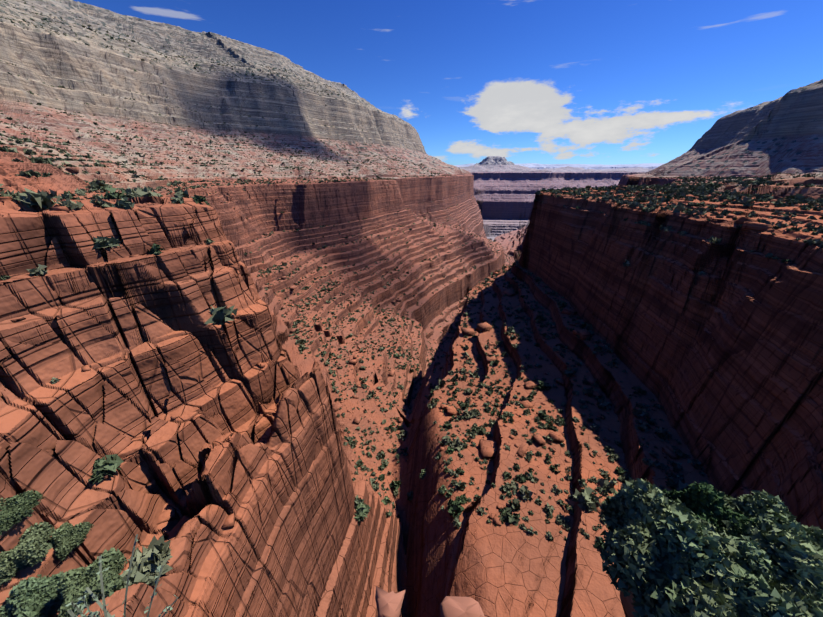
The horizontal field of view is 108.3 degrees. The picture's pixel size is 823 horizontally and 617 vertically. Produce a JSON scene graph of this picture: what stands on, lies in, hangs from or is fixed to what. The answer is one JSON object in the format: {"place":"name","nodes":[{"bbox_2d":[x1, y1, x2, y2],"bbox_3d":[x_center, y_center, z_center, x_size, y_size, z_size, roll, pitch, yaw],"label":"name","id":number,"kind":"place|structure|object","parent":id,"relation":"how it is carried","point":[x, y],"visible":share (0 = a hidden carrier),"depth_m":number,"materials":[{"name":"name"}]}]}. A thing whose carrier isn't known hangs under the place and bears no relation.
{"place":"outdoors","nodes":[
{"label":"outdoors","id":0,"kind":"place"},
{"bbox_2d":[0,0,822,616],"bbox_3d":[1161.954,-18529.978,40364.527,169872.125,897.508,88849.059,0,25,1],"label":"canyon","id":1,"kind":"structure","parent":0,"point":[170,398],"depth_m":75.89,"materials":[{"name":"brown stone"}]},
{"bbox_2d":[0,135,820,616],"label":"boulders","id":2,"kind":"object","parent":1,"relation":"on","point":[388,603],"depth_m":83.05,"materials":[{"name":"brown stone"}]},
{"bbox_2d":[0,0,822,616],"bbox_3d":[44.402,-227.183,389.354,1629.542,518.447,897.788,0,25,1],"label":"shrubs","id":3,"kind":"object","parent":1,"relation":"on","point":[692,550],"visible":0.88,"depth_m":19.97,"materials":[{"name":"green plant"}]},
{"bbox_2d":[74,0,822,164],"label":"sky","id":4,"kind":"structure","parent":0,"point":[604,82],"materials":[{"name":"blue"}]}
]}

